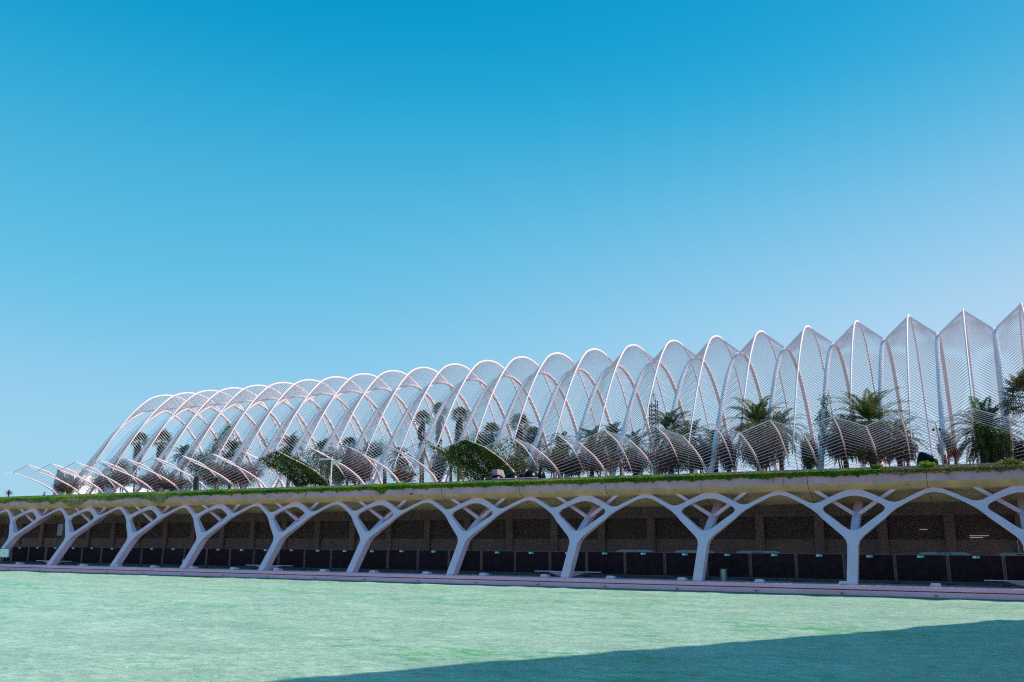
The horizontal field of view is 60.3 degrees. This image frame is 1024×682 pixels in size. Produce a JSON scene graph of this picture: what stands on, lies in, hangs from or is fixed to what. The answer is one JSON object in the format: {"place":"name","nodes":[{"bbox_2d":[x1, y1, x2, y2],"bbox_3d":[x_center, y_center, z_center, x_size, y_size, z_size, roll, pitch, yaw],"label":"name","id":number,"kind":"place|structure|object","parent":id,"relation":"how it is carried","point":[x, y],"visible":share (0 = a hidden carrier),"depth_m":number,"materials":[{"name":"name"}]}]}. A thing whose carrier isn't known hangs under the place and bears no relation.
{"place":"outdoors","nodes":[
{"label":"outdoors","id":0,"kind":"place"},
{"bbox_2d":[53,468,97,535],"bbox_3d":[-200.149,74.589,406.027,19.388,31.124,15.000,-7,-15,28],"label":"pylon","id":1,"kind":"object","parent":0,"point":[83,491],"visible":0.19,"depth_m":404.68,"materials":[{"name":"white"}]},
{"bbox_2d":[0,571,1023,681],"bbox_3d":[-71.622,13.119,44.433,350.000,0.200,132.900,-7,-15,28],"label":"water","id":2,"kind":"structure","parent":0,"point":[67,627],"depth_m":33.73,"materials":[{"name":"teal liquid"}]},
{"bbox_2d":[0,564,1023,601],"bbox_3d":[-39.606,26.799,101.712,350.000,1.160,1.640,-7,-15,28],"label":"pool edge","id":3,"kind":"object","parent":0,"point":[942,592],"visible":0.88,"depth_m":76.44,"materials":[{"name":"concrete"}]},
{"bbox_2d":[0,508,59,559],"bbox_3d":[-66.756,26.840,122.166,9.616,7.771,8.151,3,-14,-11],"label":"branching column","id":4,"kind":"structure","parent":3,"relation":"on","point":[15,534],"depth_m":121.14,"materials":[{"name":"white concrete"}]},
{"bbox_2d":[47,507,118,564],"bbox_3d":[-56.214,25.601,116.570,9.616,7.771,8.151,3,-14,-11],"label":"branching column","id":5,"kind":"structure","parent":3,"relation":"on","point":[71,535],"depth_m":114.69,"materials":[{"name":"white concrete"}]},
{"bbox_2d":[109,505,184,566],"bbox_3d":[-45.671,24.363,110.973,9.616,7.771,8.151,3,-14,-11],"label":"branching column","id":6,"kind":"structure","parent":3,"relation":"on","point":[134,535],"depth_m":109.08,"materials":[{"name":"white concrete"}]},
{"bbox_2d":[180,503,256,568],"bbox_3d":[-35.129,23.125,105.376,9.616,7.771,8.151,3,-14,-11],"label":"branching column","id":7,"kind":"structure","parent":3,"relation":"on","point":[203,535],"depth_m":103.48,"materials":[{"name":"white concrete"}]},
{"bbox_2d":[256,501,337,569],"bbox_3d":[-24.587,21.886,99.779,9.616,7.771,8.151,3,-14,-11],"label":"branching column","id":8,"kind":"structure","parent":3,"relation":"on","point":[280,536],"depth_m":97.93,"materials":[{"name":"white concrete"}]},
{"bbox_2d":[337,499,427,572],"bbox_3d":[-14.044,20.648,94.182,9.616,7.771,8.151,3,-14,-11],"label":"branching column","id":9,"kind":"structure","parent":3,"relation":"on","point":[391,516],"depth_m":92.37,"materials":[{"name":"white concrete"}]},
{"bbox_2d":[427,497,529,574],"bbox_3d":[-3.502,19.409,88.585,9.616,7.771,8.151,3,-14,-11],"label":"branching column","id":10,"kind":"structure","parent":3,"relation":"on","point":[482,521],"depth_m":86.95,"materials":[{"name":"white concrete"}]},
{"bbox_2d":[529,494,645,577],"bbox_3d":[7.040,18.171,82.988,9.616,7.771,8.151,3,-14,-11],"label":"branching column","id":11,"kind":"structure","parent":3,"relation":"on","point":[587,526],"depth_m":81.48,"materials":[{"name":"white concrete"}]},
{"bbox_2d":[645,491,778,580],"bbox_3d":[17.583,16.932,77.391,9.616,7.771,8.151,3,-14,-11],"label":"branching column","id":12,"kind":"structure","parent":3,"relation":"on","point":[708,533],"depth_m":76.08,"materials":[{"name":"white concrete"}]},
{"bbox_2d":[779,488,933,584],"bbox_3d":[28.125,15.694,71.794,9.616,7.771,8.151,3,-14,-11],"label":"branching column","id":13,"kind":"structure","parent":3,"relation":"on","point":[854,534],"depth_m":70.57,"materials":[{"name":"white concrete"}]},
{"bbox_2d":[934,486,1023,548],"bbox_3d":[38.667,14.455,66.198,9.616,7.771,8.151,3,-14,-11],"label":"branching column","id":14,"kind":"structure","parent":3,"relation":"on","point":[982,506],"depth_m":67.01,"materials":[{"name":"white concrete"}]},
{"bbox_2d":[0,0,1023,549],"label":"sky","id":15,"kind":"structure","parent":0,"point":[196,196],"materials":[{"name":"blue"}]},
{"bbox_2d":[1,560,1023,587],"bbox_3d":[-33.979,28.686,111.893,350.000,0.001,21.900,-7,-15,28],"label":"pavement","id":16,"kind":"structure","parent":0,"point":[910,583],"depth_m":83.70,"materials":[{"name":"grey concrete"}]},
{"bbox_2d":[8,547,28,562],"bbox_3d":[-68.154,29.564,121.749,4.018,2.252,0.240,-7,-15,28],"label":"fence panel","id":17,"kind":"object","parent":16,"relation":"on","point":[18,554],"visible":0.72,"depth_m":121.76,"materials":[{"name":"grey"}]},
{"bbox_2d":[25,547,45,563],"bbox_3d":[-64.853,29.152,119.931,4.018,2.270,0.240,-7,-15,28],"label":"fence panel","id":18,"kind":"object","parent":16,"relation":"on","point":[36,553],"visible":0.94,"depth_m":119.95,"materials":[{"name":"grey"}]},
{"bbox_2d":[60,547,81,564],"bbox_3d":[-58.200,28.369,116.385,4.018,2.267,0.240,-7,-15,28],"label":"fence panel","id":19,"kind":"object","parent":16,"relation":"on","point":[73,554],"visible":0.88,"depth_m":116.30,"materials":[{"name":"grey"}]},
{"bbox_2d":[78,547,100,564],"bbox_3d":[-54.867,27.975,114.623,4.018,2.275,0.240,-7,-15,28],"label":"fence panel","id":20,"kind":"object","parent":16,"relation":"on","point":[91,554],"visible":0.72,"depth_m":114.61,"materials":[{"name":"grey"}]},
{"bbox_2d":[98,547,120,564],"bbox_3d":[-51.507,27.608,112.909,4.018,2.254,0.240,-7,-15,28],"label":"fence panel","id":21,"kind":"object","parent":16,"relation":"on","point":[109,554],"visible":0.88,"depth_m":113.10,"materials":[{"name":"grey"}]},
{"bbox_2d":[122,548,140,564],"bbox_3d":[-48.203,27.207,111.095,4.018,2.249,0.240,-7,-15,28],"label":"fence panel","id":22,"kind":"object","parent":16,"relation":"on","point":[133,556],"visible":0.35,"depth_m":110.84,"materials":[{"name":"grey"}]},
{"bbox_2d":[138,548,162,565],"bbox_3d":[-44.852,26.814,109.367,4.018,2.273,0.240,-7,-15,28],"label":"fence panel","id":23,"kind":"object","parent":16,"relation":"on","point":[151,556],"visible":0.92,"depth_m":109.35,"materials":[{"name":"grey"}]},
{"bbox_2d":[159,548,184,566],"bbox_3d":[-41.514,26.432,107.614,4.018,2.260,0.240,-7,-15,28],"label":"fence panel","id":24,"kind":"object","parent":16,"relation":"on","point":[173,556],"visible":0.94,"depth_m":107.65,"materials":[{"name":"grey"}]},
{"bbox_2d":[184,548,205,565],"bbox_3d":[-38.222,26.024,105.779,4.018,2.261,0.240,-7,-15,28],"label":"fence panel","id":25,"kind":"object","parent":16,"relation":"on","point":[200,559],"visible":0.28,"depth_m":105.34,"materials":[{"name":"grey"}]},
{"bbox_2d":[203,548,229,567],"bbox_3d":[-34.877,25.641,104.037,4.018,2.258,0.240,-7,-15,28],"label":"fence panel","id":26,"kind":"object","parent":16,"relation":"on","point":[217,556],"visible":1,"depth_m":104.05,"materials":[{"name":"grey"}]},
{"bbox_2d":[226,549,253,567],"bbox_3d":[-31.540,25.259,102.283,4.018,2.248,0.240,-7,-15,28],"label":"fence panel","id":27,"kind":"object","parent":16,"relation":"on","point":[241,557],"visible":0.93,"depth_m":102.26,"materials":[{"name":"grey"}]},
{"bbox_2d":[250,549,277,568],"bbox_3d":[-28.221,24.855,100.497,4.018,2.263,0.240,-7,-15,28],"label":"fence panel","id":28,"kind":"object","parent":16,"relation":"on","point":[260,554],"visible":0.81,"depth_m":100.92,"materials":[{"name":"grey"}]},
{"bbox_2d":[279,549,303,567],"bbox_3d":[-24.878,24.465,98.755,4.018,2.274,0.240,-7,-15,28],"label":"fence panel","id":29,"kind":"object","parent":16,"relation":"on","point":[293,558],"visible":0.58,"depth_m":98.72,"materials":[{"name":"grey"}]},
{"bbox_2d":[301,549,330,569],"bbox_3d":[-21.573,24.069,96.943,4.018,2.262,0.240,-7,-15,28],"label":"fence panel","id":30,"kind":"object","parent":16,"relation":"on","point":[316,558],"visible":0.88,"depth_m":96.92,"materials":[{"name":"grey"}]},
{"bbox_2d":[330,549,355,570],"bbox_3d":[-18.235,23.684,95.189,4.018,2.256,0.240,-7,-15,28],"label":"fence panel","id":31,"kind":"object","parent":16,"relation":"on","point":[340,559],"visible":0.76,"depth_m":95.37,"materials":[{"name":"grey"}]},
{"bbox_2d":[358,550,386,571],"bbox_3d":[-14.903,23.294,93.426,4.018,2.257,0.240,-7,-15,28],"label":"fence panel","id":32,"kind":"object","parent":16,"relation":"on","point":[374,559],"visible":0.72,"depth_m":93.28,"materials":[{"name":"grey"}]},
{"bbox_2d":[384,550,416,571],"bbox_3d":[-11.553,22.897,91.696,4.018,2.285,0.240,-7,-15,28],"label":"fence panel","id":33,"kind":"object","parent":16,"relation":"on","point":[402,559],"visible":0.91,"depth_m":91.68,"materials":[{"name":"grey"}]},
{"bbox_2d":[414,550,447,572],"bbox_3d":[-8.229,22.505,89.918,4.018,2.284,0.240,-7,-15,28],"label":"fence panel","id":34,"kind":"object","parent":16,"relation":"on","point":[432,560],"visible":0.98,"depth_m":89.92,"materials":[{"name":"grey"}]},
{"bbox_2d":[445,550,480,573],"bbox_3d":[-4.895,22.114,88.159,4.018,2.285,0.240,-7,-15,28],"label":"fence panel","id":35,"kind":"object","parent":16,"relation":"on","point":[471,561],"visible":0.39,"depth_m":87.83,"materials":[{"name":"grey"}]},
{"bbox_2d":[478,551,513,573],"bbox_3d":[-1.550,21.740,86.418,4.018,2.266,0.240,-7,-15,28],"label":"fence panel","id":36,"kind":"object","parent":16,"relation":"on","point":[498,561],"visible":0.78,"depth_m":86.39,"materials":[{"name":"grey"}]},
{"bbox_2d":[0,462,1023,579],"bbox_3d":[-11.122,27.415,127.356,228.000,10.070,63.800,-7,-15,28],"label":"podium building","id":37,"kind":"structure","parent":16,"relation":"on","point":[935,522],"depth_m":94.62,"materials":[{"name":"concrete"}]},
{"bbox_2d":[51,474,87,494],"bbox_3d":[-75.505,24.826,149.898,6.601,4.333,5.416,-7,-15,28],"label":"shrub","id":38,"kind":"object","parent":37,"relation":"on","point":[61,487],"visible":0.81,"depth_m":149.16,"materials":[{"name":"green plant"}]},
{"bbox_2d":[0,491,182,508],"bbox_3d":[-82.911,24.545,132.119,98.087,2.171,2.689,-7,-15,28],"label":"ground cover","id":39,"kind":"object","parent":37,"relation":"on","point":[117,496],"visible":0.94,"depth_m":116.78,"materials":[{"name":"green plant"}]},
{"bbox_2d":[89,469,128,492],"bbox_3d":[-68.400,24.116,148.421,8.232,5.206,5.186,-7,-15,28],"label":"shrub","id":40,"kind":"object","parent":37,"relation":"on","point":[102,482],"visible":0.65,"depth_m":147.94,"materials":[{"name":"green plant"}]},
{"bbox_2d":[105,466,140,492],"bbox_3d":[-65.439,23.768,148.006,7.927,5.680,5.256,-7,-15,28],"label":"shrub","id":41,"kind":"object","parent":37,"relation":"on","point":[115,473],"visible":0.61,"depth_m":147.48,"materials":[{"name":"green plant"}]},
{"bbox_2d":[130,431,149,490],"bbox_3d":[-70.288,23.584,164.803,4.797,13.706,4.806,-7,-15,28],"label":"fan palm","id":42,"kind":"object","parent":37,"relation":"on","point":[137,448],"visible":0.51,"depth_m":165.07,"materials":[{"name":"green plant"}]},
{"bbox_2d":[129,466,168,491],"bbox_3d":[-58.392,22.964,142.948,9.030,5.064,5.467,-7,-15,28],"label":"shrub","id":43,"kind":"object","parent":37,"relation":"on","point":[151,480],"visible":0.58,"depth_m":142.14,"materials":[{"name":"green plant"}]},
{"bbox_2d":[151,428,176,491],"bbox_3d":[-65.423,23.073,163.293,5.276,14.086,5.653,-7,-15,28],"label":"fan palm","id":44,"kind":"object","parent":37,"relation":"on","point":[162,434],"visible":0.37,"depth_m":163.64,"materials":[{"name":"green plant"}]},
{"bbox_2d":[154,472,193,490],"bbox_3d":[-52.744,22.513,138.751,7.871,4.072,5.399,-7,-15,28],"label":"shrub","id":45,"kind":"object","parent":37,"relation":"on","point":[166,486],"visible":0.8,"depth_m":138.31,"materials":[{"name":"green plant"}]},
{"bbox_2d":[194,461,230,489],"bbox_3d":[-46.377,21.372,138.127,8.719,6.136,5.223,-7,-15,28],"label":"shrub","id":46,"kind":"object","parent":37,"relation":"on","point":[207,476],"visible":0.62,"depth_m":137.60,"materials":[{"name":"green plant"}]},
{"bbox_2d":[218,437,250,488],"bbox_3d":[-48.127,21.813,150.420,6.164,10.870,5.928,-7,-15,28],"label":"palm tree","id":47,"kind":"object","parent":37,"relation":"on","point":[231,449],"visible":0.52,"depth_m":150.52,"materials":[{"name":"green plant"}]},
{"bbox_2d":[212,461,265,487],"bbox_3d":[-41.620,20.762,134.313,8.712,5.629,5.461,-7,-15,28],"label":"shrub","id":48,"kind":"object","parent":37,"relation":"on","point":[237,477],"visible":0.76,"depth_m":133.36,"materials":[{"name":"green plant"}]},
{"bbox_2d":[273,431,305,486],"bbox_3d":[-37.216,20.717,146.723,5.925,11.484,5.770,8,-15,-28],"label":"palm tree","id":49,"kind":"object","parent":37,"relation":"on","point":[291,442],"visible":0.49,"depth_m":147.13,"materials":[{"name":"green plant"}]},
{"bbox_2d":[314,446,356,484],"bbox_3d":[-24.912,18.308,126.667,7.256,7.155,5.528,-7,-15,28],"label":"shrub","id":50,"kind":"object","parent":37,"relation":"on","point":[338,458],"visible":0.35,"depth_m":125.96,"materials":[{"name":"green plant"}]},
{"bbox_2d":[341,448,376,484],"bbox_3d":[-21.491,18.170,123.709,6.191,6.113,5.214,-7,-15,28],"label":"shrub","id":51,"kind":"object","parent":37,"relation":"on","point":[359,469],"visible":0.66,"depth_m":122.92,"materials":[{"name":"green plant"}]},
{"bbox_2d":[361,439,387,479],"bbox_3d":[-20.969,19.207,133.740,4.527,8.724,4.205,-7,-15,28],"label":"palm tree","id":52,"kind":"object","parent":37,"relation":"on","point":[370,447],"visible":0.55,"depth_m":133.61,"materials":[{"name":"green plant"}]},
{"bbox_2d":[389,464,418,482],"bbox_3d":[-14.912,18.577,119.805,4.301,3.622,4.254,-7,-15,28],"label":"shrub","id":53,"kind":"object","parent":37,"relation":"on","point":[403,472],"visible":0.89,"depth_m":119.27,"materials":[{"name":"green plant"}]},
{"bbox_2d":[412,410,432,481],"bbox_3d":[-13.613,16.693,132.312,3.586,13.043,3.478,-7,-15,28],"label":"fan palm","id":54,"kind":"object","parent":37,"relation":"on","point":[419,418],"visible":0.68,"depth_m":132.91,"materials":[{"name":"green plant"}]},
{"bbox_2d":[430,451,447,481],"bbox_3d":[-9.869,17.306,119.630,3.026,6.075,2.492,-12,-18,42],"label":"shrub","id":55,"kind":"object","parent":37,"relation":"on","point":[438,468],"visible":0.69,"depth_m":119.13,"materials":[{"name":"green plant"}]},
{"bbox_2d":[431,401,447,481],"bbox_3d":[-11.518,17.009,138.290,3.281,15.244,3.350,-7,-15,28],"label":"fan palm","id":56,"kind":"object","parent":37,"relation":"on","point":[437,436],"visible":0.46,"depth_m":138.88,"materials":[{"name":"green plant"}]},
{"bbox_2d":[450,407,469,480],"bbox_3d":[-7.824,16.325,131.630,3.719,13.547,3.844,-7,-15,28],"label":"fan palm","id":57,"kind":"object","parent":37,"relation":"on","point":[460,421],"visible":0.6,"depth_m":132.23,"materials":[{"name":"green plant"}]},
{"bbox_2d":[4,408,1023,494],"bbox_3d":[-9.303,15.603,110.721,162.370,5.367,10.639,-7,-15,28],"label":"side wing","id":58,"kind":"structure","parent":37,"relation":"on","point":[941,449],"depth_m":102.33,"materials":[{"name":"white metal"}]},
{"bbox_2d":[257,448,346,486],"bbox_3d":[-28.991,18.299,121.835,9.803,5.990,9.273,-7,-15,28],"label":"ivy","id":59,"kind":"object","parent":58,"relation":"attached to","point":[308,476],"visible":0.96,"depth_m":121.83,"materials":[{"name":"green plant"}]},
{"bbox_2d":[423,435,536,480],"bbox_3d":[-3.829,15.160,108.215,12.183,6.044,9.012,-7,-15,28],"label":"ivy","id":60,"kind":"object","parent":58,"relation":"attached to","point":[488,459],"visible":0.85,"depth_m":108.06,"materials":[{"name":"green plant"}]},
{"bbox_2d":[968,419,1013,459],"bbox_3d":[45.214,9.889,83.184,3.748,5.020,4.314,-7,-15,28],"label":"ivy","id":61,"kind":"object","parent":58,"relation":"attached to","point":[995,439],"visible":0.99,"depth_m":83.03,"materials":[{"name":"green plant"}]},
{"bbox_2d":[501,451,529,474],"bbox_3d":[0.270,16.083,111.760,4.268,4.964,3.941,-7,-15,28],"label":"shrub","id":62,"kind":"object","parent":37,"relation":"on","point":[522,464],"visible":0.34,"depth_m":111.06,"materials":[{"name":"green plant"}]},
{"bbox_2d":[509,413,532,475],"bbox_3d":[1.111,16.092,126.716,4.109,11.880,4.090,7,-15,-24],"label":"fan palm","id":63,"kind":"object","parent":37,"relation":"on","point":[519,428],"visible":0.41,"depth_m":127.19,"materials":[{"name":"green plant"}]},
{"bbox_2d":[518,426,545,468],"bbox_3d":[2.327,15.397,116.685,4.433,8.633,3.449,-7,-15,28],"label":"shrub","id":64,"kind":"object","parent":37,"relation":"on","point":[532,440],"visible":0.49,"depth_m":116.71,"materials":[{"name":"green plant"}]},
{"bbox_2d":[182,467,882,496],"bbox_3d":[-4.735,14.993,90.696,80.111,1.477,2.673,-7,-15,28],"label":"ground cover","id":65,"kind":"object","parent":37,"relation":"on","point":[485,484],"visible":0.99,"depth_m":87.01,"materials":[{"name":"green plant"}]},
{"bbox_2d":[64,302,1023,494],"bbox_3d":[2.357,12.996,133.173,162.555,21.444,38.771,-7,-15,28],"label":"arched pergola","id":66,"kind":"object","parent":37,"relation":"on","point":[842,341],"visible":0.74,"depth_m":124.38,"materials":[{"name":"white metal"}]},
{"bbox_2d":[187,422,238,486],"bbox_3d":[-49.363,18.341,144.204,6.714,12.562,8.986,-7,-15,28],"label":"climbing vine","id":67,"kind":"object","parent":66,"relation":"attached to","point":[213,448],"visible":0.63,"depth_m":144.62,"materials":[{"name":"green plant"}]},
{"bbox_2d":[812,393,838,439],"bbox_3d":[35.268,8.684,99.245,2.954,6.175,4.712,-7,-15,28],"label":"climbing vine","id":68,"kind":"object","parent":66,"relation":"attached to","point":[819,414],"visible":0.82,"depth_m":99.40,"materials":[{"name":"green plant"}]},
{"bbox_2d":[531,444,578,477],"bbox_3d":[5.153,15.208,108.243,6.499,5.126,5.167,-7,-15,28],"label":"shrub","id":69,"kind":"object","parent":37,"relation":"on","point":[567,462],"visible":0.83,"depth_m":107.54,"materials":[{"name":"green plant"}]},
{"bbox_2d":[544,431,575,477],"bbox_3d":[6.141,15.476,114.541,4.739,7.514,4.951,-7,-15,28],"label":"palm tree","id":70,"kind":"object","parent":37,"relation":"on","point":[564,445],"visible":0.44,"depth_m":114.57,"materials":[{"name":"green plant"}]},
{"bbox_2d":[560,453,588,476],"bbox_3d":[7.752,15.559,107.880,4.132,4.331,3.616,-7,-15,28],"label":"shrub","id":71,"kind":"object","parent":37,"relation":"on","point":[579,472],"visible":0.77,"depth_m":107.31,"materials":[{"name":"green plant"}]},
{"bbox_2d":[578,431,633,475],"bbox_3d":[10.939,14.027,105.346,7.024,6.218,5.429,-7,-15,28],"label":"shrub","id":72,"kind":"object","parent":37,"relation":"on","point":[595,466],"visible":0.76,"depth_m":104.80,"materials":[{"name":"green plant"}]},
{"bbox_2d":[617,445,647,474],"bbox_3d":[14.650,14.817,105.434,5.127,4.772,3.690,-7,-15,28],"label":"shrub","id":73,"kind":"object","parent":37,"relation":"on","point":[635,467],"visible":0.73,"depth_m":104.88,"materials":[{"name":"green plant"}]},
{"bbox_2d":[622,429,652,474],"bbox_3d":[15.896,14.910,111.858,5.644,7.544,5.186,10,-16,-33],"label":"palm tree","id":74,"kind":"object","parent":37,"relation":"on","point":[633,433],"visible":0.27,"depth_m":111.84,"materials":[{"name":"green plant"}]},
{"bbox_2d":[640,406,698,473],"bbox_3d":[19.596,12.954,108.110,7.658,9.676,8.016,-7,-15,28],"label":"palm tree","id":75,"kind":"object","parent":37,"relation":"on","point":[667,419],"visible":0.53,"depth_m":107.44,"materials":[{"name":"green plant"}]},
{"bbox_2d":[640,430,707,473],"bbox_3d":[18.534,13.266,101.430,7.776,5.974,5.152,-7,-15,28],"label":"shrub","id":76,"kind":"object","parent":37,"relation":"on","point":[667,468],"visible":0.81,"depth_m":100.71,"materials":[{"name":"green plant"}]},
{"bbox_2d":[672,419,709,472],"bbox_3d":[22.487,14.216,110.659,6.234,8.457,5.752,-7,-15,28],"label":"palm tree","id":77,"kind":"object","parent":37,"relation":"on","point":[693,428],"visible":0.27,"depth_m":110.43,"materials":[{"name":"green plant"}]},
{"bbox_2d":[689,437,714,472],"bbox_3d":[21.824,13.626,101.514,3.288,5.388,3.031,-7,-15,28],"label":"shrub","id":78,"kind":"object","parent":37,"relation":"on","point":[704,460],"visible":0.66,"depth_m":101.13,"materials":[{"name":"green plant"}]},
{"bbox_2d":[694,425,734,471],"bbox_3d":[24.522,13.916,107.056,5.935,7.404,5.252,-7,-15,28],"label":"palm tree","id":79,"kind":"object","parent":37,"relation":"on","point":[716,470],"visible":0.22,"depth_m":106.77,"materials":[{"name":"green plant"}]},
{"bbox_2d":[714,432,739,471],"bbox_3d":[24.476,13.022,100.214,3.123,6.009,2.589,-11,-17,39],"label":"shrub","id":80,"kind":"object","parent":37,"relation":"on","point":[729,466],"visible":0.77,"depth_m":99.87,"materials":[{"name":"green plant"}]},
{"bbox_2d":[723,395,791,470],"bbox_3d":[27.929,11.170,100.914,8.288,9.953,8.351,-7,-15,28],"label":"palm tree","id":81,"kind":"object","parent":37,"relation":"on","point":[756,413],"visible":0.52,"depth_m":100.71,"materials":[{"name":"green plant"}]},
{"bbox_2d":[734,417,797,470],"bbox_3d":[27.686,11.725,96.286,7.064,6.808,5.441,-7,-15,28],"label":"shrub","id":82,"kind":"object","parent":37,"relation":"on","point":[769,454],"visible":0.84,"depth_m":95.90,"materials":[{"name":"green plant"}]},
{"bbox_2d":[753,408,806,469],"bbox_3d":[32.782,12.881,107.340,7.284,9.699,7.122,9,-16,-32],"label":"palm tree","id":83,"kind":"object","parent":37,"relation":"on","point":[781,466],"visible":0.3,"depth_m":107.21,"materials":[{"name":"green plant"}]},
{"bbox_2d":[797,432,820,468],"bbox_3d":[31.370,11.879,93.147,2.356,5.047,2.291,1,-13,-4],"label":"shrub","id":84,"kind":"object","parent":37,"relation":"on","point":[808,462],"visible":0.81,"depth_m":92.75,"materials":[{"name":"green plant"}]},
{"bbox_2d":[607,462,1023,483],"bbox_3d":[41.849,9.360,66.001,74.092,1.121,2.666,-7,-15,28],"label":"ground cover","id":85,"kind":"object","parent":37,"relation":"on","point":[943,467],"visible":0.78,"depth_m":70.39,"materials":[{"name":"green plant"}]},
{"bbox_2d":[819,418,861,467],"bbox_3d":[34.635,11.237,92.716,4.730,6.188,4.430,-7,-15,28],"label":"shrub","id":86,"kind":"object","parent":37,"relation":"on","point":[842,454],"visible":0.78,"depth_m":92.26,"materials":[{"name":"green plant"}]},
{"bbox_2d":[822,387,918,466],"bbox_3d":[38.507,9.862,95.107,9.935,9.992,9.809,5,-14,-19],"label":"palm tree","id":87,"kind":"object","parent":37,"relation":"on","point":[868,410],"visible":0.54,"depth_m":94.86,"materials":[{"name":"green plant"}]},
{"bbox_2d":[849,418,908,466],"bbox_3d":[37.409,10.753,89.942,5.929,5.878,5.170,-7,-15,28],"label":"shrub","id":88,"kind":"object","parent":37,"relation":"on","point":[867,454],"visible":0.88,"depth_m":89.41,"materials":[{"name":"green plant"}]},
{"bbox_2d":[890,429,918,465],"bbox_3d":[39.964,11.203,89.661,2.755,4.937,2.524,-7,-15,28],"label":"shrub","id":89,"kind":"object","parent":37,"relation":"on","point":[907,455],"visible":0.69,"depth_m":89.32,"materials":[{"name":"green plant"}]},
{"bbox_2d":[883,417,930,465],"bbox_3d":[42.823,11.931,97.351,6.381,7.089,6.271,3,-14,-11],"label":"palm tree","id":90,"kind":"object","parent":37,"relation":"on","point":[908,431],"visible":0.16,"depth_m":96.80,"materials":[{"name":"green plant"}]},
{"bbox_2d":[916,452,938,465],"bbox_3d":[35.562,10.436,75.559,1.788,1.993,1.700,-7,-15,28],"label":"black folded sculpture","id":91,"kind":"object","parent":37,"relation":"on","point":[923,456],"visible":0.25,"depth_m":75.68,"materials":[{"name":"black"}]},
{"bbox_2d":[936,396,1023,463],"bbox_3d":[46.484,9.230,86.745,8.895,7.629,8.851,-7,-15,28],"label":"palm tree","id":92,"kind":"object","parent":37,"relation":"on","point":[987,409],"visible":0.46,"depth_m":85.86,"materials":[{"name":"green plant"}]},
{"bbox_2d":[977,435,1008,462],"bbox_3d":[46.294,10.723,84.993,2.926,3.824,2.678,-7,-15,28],"label":"shrub","id":93,"kind":"object","parent":37,"relation":"on","point":[991,459],"visible":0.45,"depth_m":84.55,"materials":[{"name":"green plant"}]},
{"bbox_2d":[997,368,1023,416],"bbox_3d":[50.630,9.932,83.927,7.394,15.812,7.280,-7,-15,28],"label":"fan palm","id":94,"kind":"object","parent":37,"relation":"on","point":[1015,388],"visible":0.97,"depth_m":85.59,"materials":[{"name":"green plant"}]},
{"bbox_2d":[511,551,548,574],"bbox_3d":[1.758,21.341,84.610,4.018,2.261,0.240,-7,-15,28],"label":"fence panel","id":95,"kind":"object","parent":16,"relation":"on","point":[531,561],"visible":0.91,"depth_m":84.64,"materials":[{"name":"grey"}]},
{"bbox_2d":[548,551,585,575],"bbox_3d":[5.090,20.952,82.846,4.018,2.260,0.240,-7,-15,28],"label":"fence panel","id":96,"kind":"object","parent":16,"relation":"on","point":[557,559],"visible":0.59,"depth_m":83.16,"materials":[{"name":"grey"}]},
{"bbox_2d":[583,552,623,576],"bbox_3d":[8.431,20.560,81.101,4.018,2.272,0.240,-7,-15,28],"label":"fence panel","id":97,"kind":"object","parent":16,"relation":"on","point":[608,563],"visible":1,"depth_m":81.07,"materials":[{"name":"grey"}]},
{"bbox_2d":[621,552,663,577],"bbox_3d":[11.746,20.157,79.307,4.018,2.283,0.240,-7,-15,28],"label":"fence panel","id":98,"kind":"object","parent":16,"relation":"on","point":[645,563],"visible":1,"depth_m":79.29,"materials":[{"name":"grey"}]},
{"bbox_2d":[661,552,705,578],"bbox_3d":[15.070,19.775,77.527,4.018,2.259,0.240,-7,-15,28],"label":"fence panel","id":99,"kind":"object","parent":16,"relation":"on","point":[679,564],"visible":0.81,"depth_m":77.74,"materials":[{"name":"grey"}]},
{"bbox_2d":[705,553,749,579],"bbox_3d":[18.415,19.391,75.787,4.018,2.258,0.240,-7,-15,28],"label":"fence panel","id":100,"kind":"object","parent":16,"relation":"on","point":[736,565],"visible":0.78,"depth_m":75.74,"materials":[{"name":"grey"}]},
{"bbox_2d":[747,553,795,580],"bbox_3d":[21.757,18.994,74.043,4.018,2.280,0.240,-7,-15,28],"label":"fence panel","id":101,"kind":"object","parent":16,"relation":"on","point":[774,565],"visible":0.97,"depth_m":74.01,"materials":[{"name":"grey"}]},
{"bbox_2d":[793,553,844,581],"bbox_3d":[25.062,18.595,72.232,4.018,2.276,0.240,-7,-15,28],"label":"fence panel","id":102,"kind":"object","parent":16,"relation":"on","point":[822,566],"visible":0.98,"depth_m":72.20,"materials":[{"name":"grey"}]},
{"bbox_2d":[845,554,894,580],"bbox_3d":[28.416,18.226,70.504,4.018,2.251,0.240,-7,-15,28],"label":"fence panel","id":103,"kind":"object","parent":16,"relation":"on","point":[876,567],"visible":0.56,"depth_m":70.27,"materials":[{"name":"grey"}]},
{"bbox_2d":[892,554,948,583],"bbox_3d":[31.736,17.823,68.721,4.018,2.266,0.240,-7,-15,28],"label":"fence panel","id":104,"kind":"object","parent":16,"relation":"on","point":[925,568],"visible":0.97,"depth_m":68.69,"materials":[{"name":"grey"}]},
{"bbox_2d":[946,555,1004,584],"bbox_3d":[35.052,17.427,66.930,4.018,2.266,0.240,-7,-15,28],"label":"fence panel","id":105,"kind":"object","parent":16,"relation":"on","point":[972,568],"visible":1,"depth_m":66.92,"materials":[{"name":"grey"}]},
{"bbox_2d":[1002,555,1023,586],"bbox_3d":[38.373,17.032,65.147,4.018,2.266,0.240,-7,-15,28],"label":"fence panel","id":106,"kind":"object","parent":16,"relation":"on","point":[1014,566],"visible":0.99,"depth_m":65.71,"materials":[{"name":"grey"}]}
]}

